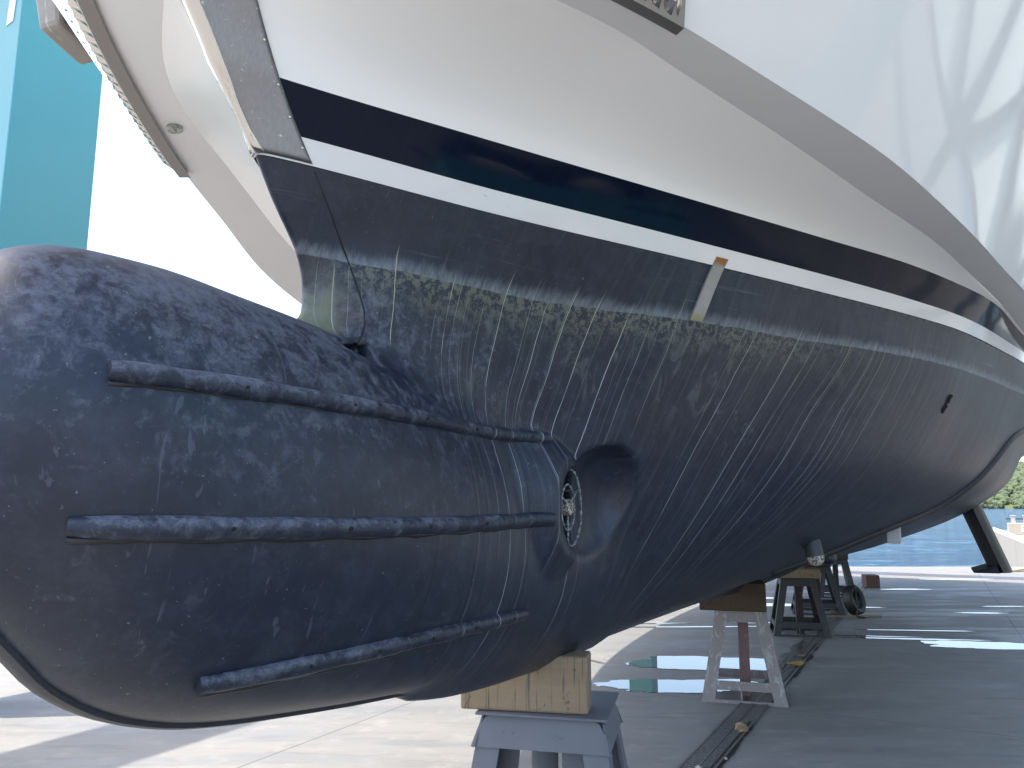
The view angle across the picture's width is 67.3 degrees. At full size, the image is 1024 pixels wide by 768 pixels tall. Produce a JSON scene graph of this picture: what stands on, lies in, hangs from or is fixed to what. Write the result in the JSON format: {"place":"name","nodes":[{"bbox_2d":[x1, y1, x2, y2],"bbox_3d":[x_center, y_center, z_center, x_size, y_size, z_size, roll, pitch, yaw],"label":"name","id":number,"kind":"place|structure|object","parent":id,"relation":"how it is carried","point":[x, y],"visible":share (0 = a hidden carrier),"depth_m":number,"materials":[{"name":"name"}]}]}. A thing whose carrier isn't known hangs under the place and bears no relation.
{"place":"outdoors","nodes":[
{"label":"outdoors","id":0,"kind":"place"},
{"bbox_2d":[0,567,1023,767],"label":"ground","id":1,"kind":"structure","parent":0,"point":[873,703],"depth_m":5.76,"materials":[{"name":"concrete"}]},
{"bbox_2d":[0,0,102,248],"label":"travel lift","id":2,"kind":"object","parent":1,"relation":"on","point":[50,93],"visible":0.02,"depth_m":6.61,"materials":[{"name":"teal paint"}]},
{"bbox_2d":[471,691,627,767],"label":"keel stand","id":3,"kind":"object","parent":1,"relation":"on","point":[592,738],"visible":0.68,"depth_m":3.07,"materials":[{"name":"grey paint"}]},
{"bbox_2d":[461,650,591,714],"bbox_3d":[0.060,1.226,3.192,0.525,0.222,0.155,-2,-9,11],"label":"timber block","id":4,"kind":"object","parent":3,"relation":"on","point":[561,684],"depth_m":3.10,"materials":[{"name":"beige wood"}]},
{"bbox_2d":[642,623,678,623],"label":"puddle","id":5,"kind":"object","parent":1,"relation":"on","point":[660,623],"visible":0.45,"depth_m":10.25,"materials":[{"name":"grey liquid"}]},
{"bbox_2d":[592,679,757,692],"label":"puddle","id":6,"kind":"object","parent":1,"relation":"on","point":[668,686],"visible":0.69,"depth_m":6.71,"materials":[{"name":"grey liquid"}]},
{"bbox_2d":[632,626,756,627],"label":"puddle","id":7,"kind":"object","parent":1,"relation":"on","point":[681,626],"visible":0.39,"depth_m":9.99,"materials":[{"name":"grey liquid"}]},
{"bbox_2d":[624,656,766,669],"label":"puddle","id":8,"kind":"object","parent":1,"relation":"on","point":[682,662],"visible":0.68,"depth_m":7.64,"materials":[{"name":"grey liquid"}]},
{"bbox_2d":[695,603,790,605],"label":"puddle","id":9,"kind":"object","parent":1,"relation":"on","point":[769,604],"visible":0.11,"depth_m":12.22,"materials":[{"name":"grey liquid"}]},
{"bbox_2d":[702,610,788,707],"bbox_3d":[1.915,2.230,6.400,0.660,0.700,0.560,-3,-9,16],"label":"keel stand","id":10,"kind":"object","parent":1,"relation":"on","point":[745,686],"visible":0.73,"depth_m":6.22,"materials":[{"name":"grey paint"}]},
{"bbox_2d":[699,580,766,611],"bbox_3d":[1.845,1.769,6.463,0.530,0.225,0.340,-2,-9,14],"label":"timber block","id":11,"kind":"object","parent":10,"relation":"on","point":[750,596],"depth_m":6.28,"materials":[{"name":"brown wood"}]},
{"bbox_2d":[0,0,1023,729],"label":"motor yacht","id":12,"kind":"object","parent":11,"relation":"on","point":[614,316],"visible":1,"depth_m":2.35,"materials":[{"name":"metal"}]},
{"bbox_2d":[36,0,92,63],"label":"anchor","id":13,"kind":"object","parent":12,"relation":"hanging from","point":[55,27],"visible":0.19,"depth_m":2.63,"materials":[{"name":"grey metal"}]},
{"bbox_2d":[677,579,865,767],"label":"drain grate","id":14,"kind":"object","parent":1,"relation":"on","point":[719,743],"visible":0.59,"depth_m":5.70,"materials":[{"name":"black metal"}]},
{"bbox_2d":[735,722,747,731],"bbox_3d":[1.588,2.377,5.347,0.081,0.056,0.106,4,-10,-24],"label":"dead leaf","id":15,"kind":"object","parent":14,"relation":"on","point":[741,727],"visible":1,"depth_m":5.32,"materials":[{"name":"beige plant"}]},
{"bbox_2d":[787,660,804,665],"bbox_3d":[2.784,2.737,7.546,0.200,0.036,0.120,3,-10,-20],"label":"leaf","id":16,"kind":"object","parent":14,"relation":"on","point":[799,663],"visible":1,"depth_m":7.57,"materials":[{"name":"yellow plant"}]},
{"bbox_2d":[769,578,831,637],"bbox_3d":[3.535,2.740,9.518,0.660,0.670,0.560,-2,-9,12],"label":"keel stand","id":17,"kind":"object","parent":1,"relation":"on","point":[799,623],"visible":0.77,"depth_m":9.39,"materials":[{"name":"grey paint"}]},
{"bbox_2d":[780,567,820,578],"bbox_3d":[3.550,2.347,9.581,0.500,0.120,0.300,-2,-9,12],"label":"timber block","id":18,"kind":"object","parent":17,"relation":"on","point":[808,572],"depth_m":9.43,"materials":[{"name":"beige wood"}]},
{"bbox_2d":[790,566,845,614],"bbox_3d":[4.500,3.036,11.385,0.720,0.670,0.600,-3,-9,16],"label":"keel stand","id":19,"kind":"object","parent":1,"relation":"on","point":[834,602],"visible":0.46,"depth_m":11.18,"materials":[{"name":"grey paint"}]},
{"bbox_2d":[805,564,831,566],"bbox_3d":[4.500,2.643,11.447,0.440,0.120,0.300,-3,-9,16],"label":"timber block","id":20,"kind":"object","parent":19,"relation":"on","point":[823,565],"depth_m":11.27,"materials":[{"name":"brown wood"}]},
{"bbox_2d":[820,559,853,598],"bbox_3d":[5.620,3.369,13.388,0.620,0.640,0.600,-3,-9,16],"label":"keel stand","id":21,"kind":"object","parent":1,"relation":"on","point":[844,564],"visible":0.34,"depth_m":13.23,"materials":[{"name":"grey paint"}]},
{"bbox_2d":[837,554,847,558],"bbox_3d":[5.620,2.971,13.451,0.440,0.160,0.300,-3,-9,16],"label":"timber block","id":22,"kind":"object","parent":21,"relation":"on","point":[843,557],"depth_m":13.26,"materials":[{"name":"brown wood"}]},
{"bbox_2d":[842,585,865,617],"bbox_3d":[4.898,3.100,11.024,0.306,0.428,0.498,-4,-10,25],"label":"tyre","id":23,"kind":"object","parent":1,"relation":"on","point":[856,605],"visible":1,"depth_m":10.98,"materials":[{"name":"black rubber"}]},
{"bbox_2d":[826,615,881,616],"bbox_3d":[4.750,3.283,10.870,0.950,0.020,0.060,0,-9,-3],"label":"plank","id":24,"kind":"object","parent":1,"relation":"on","point":[853,615],"visible":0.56,"depth_m":10.88,"materials":[{"name":"wood"}]},
{"bbox_2d":[861,574,879,587],"bbox_3d":[6.950,3.815,14.906,0.250,0.235,0.300,-1,-9,8],"label":"timber block","id":25,"kind":"object","parent":1,"relation":"on","point":[870,580],"depth_m":14.77,"materials":[{"name":"brown wood"}]},
{"bbox_2d":[833,635,924,637],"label":"puddle","id":26,"kind":"object","parent":1,"relation":"on","point":[873,636],"visible":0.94,"depth_m":9.23,"materials":[{"name":"grey liquid"}]},
{"bbox_2d":[876,589,933,589],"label":"puddle","id":27,"kind":"object","parent":1,"relation":"on","point":[904,589],"visible":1,"depth_m":14.42,"materials":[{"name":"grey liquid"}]},
{"bbox_2d":[854,629,975,631],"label":"puddle","id":28,"kind":"object","parent":1,"relation":"on","point":[918,630],"visible":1,"depth_m":9.67,"materials":[{"name":"grey liquid"}]},
{"bbox_2d":[841,637,992,640],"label":"puddle","id":29,"kind":"object","parent":1,"relation":"on","point":[915,639],"visible":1,"depth_m":9.03,"materials":[{"name":"grey liquid"}]},
{"bbox_2d":[918,579,992,579],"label":"puddle","id":30,"kind":"object","parent":1,"relation":"on","point":[955,579],"visible":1,"depth_m":16.38,"materials":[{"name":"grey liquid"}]},
{"bbox_2d":[920,640,1023,649],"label":"puddle","id":31,"kind":"object","parent":1,"relation":"on","point":[983,645],"visible":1,"depth_m":8.63,"materials":[{"name":"grey liquid"}]},
{"bbox_2d":[957,612,1003,613],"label":"puddle","id":32,"kind":"object","parent":1,"relation":"on","point":[980,612],"visible":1,"depth_m":11.31,"materials":[{"name":"grey liquid"}]},
{"bbox_2d":[979,606,1023,606],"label":"puddle","id":33,"kind":"object","parent":1,"relation":"on","point":[1001,606],"visible":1,"depth_m":11.98,"materials":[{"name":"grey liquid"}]},
{"bbox_2d":[1012,567,1023,571],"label":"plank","id":34,"kind":"object","parent":1,"relation":"on","point":[1018,569],"visible":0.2,"depth_m":18.35,"materials":[{"name":"beige wood"}]},
{"bbox_2d":[87,76,1023,461],"label":"sky","id":35,"kind":"structure","parent":0,"point":[141,210],"materials":[{"name":"white"}]},
{"bbox_2d":[831,509,1023,566],"bbox_3d":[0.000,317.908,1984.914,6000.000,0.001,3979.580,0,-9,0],"label":"water","id":36,"kind":"structure","parent":0,"point":[951,543],"depth_m":54.61,"materials":[{"name":"blue liquid"}]},
{"bbox_2d":[993,528,1023,566],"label":"pier","id":37,"kind":"structure","parent":36,"relation":"in","point":[1012,545],"depth_m":37.71,"materials":[{"name":"concrete"}]},
{"bbox_2d":[983,494,1022,508],"bbox_3d":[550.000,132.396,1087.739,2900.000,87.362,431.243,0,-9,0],"label":"hillside","id":38,"kind":"structure","parent":0,"point":[1008,506],"depth_m":895.82,"materials":[{"name":"green plant"}]},
{"bbox_2d":[980,461,1023,508],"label":"forest","id":39,"kind":"object","parent":38,"relation":"on","point":[1014,486],"visible":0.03,"depth_m":930.85,"materials":[{"name":"green plant"}]},
{"bbox_2d":[1006,515,1023,534],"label":"boat","id":40,"kind":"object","parent":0,"point":[1014,527],"depth_m":41.32,"materials":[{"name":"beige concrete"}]}
]}

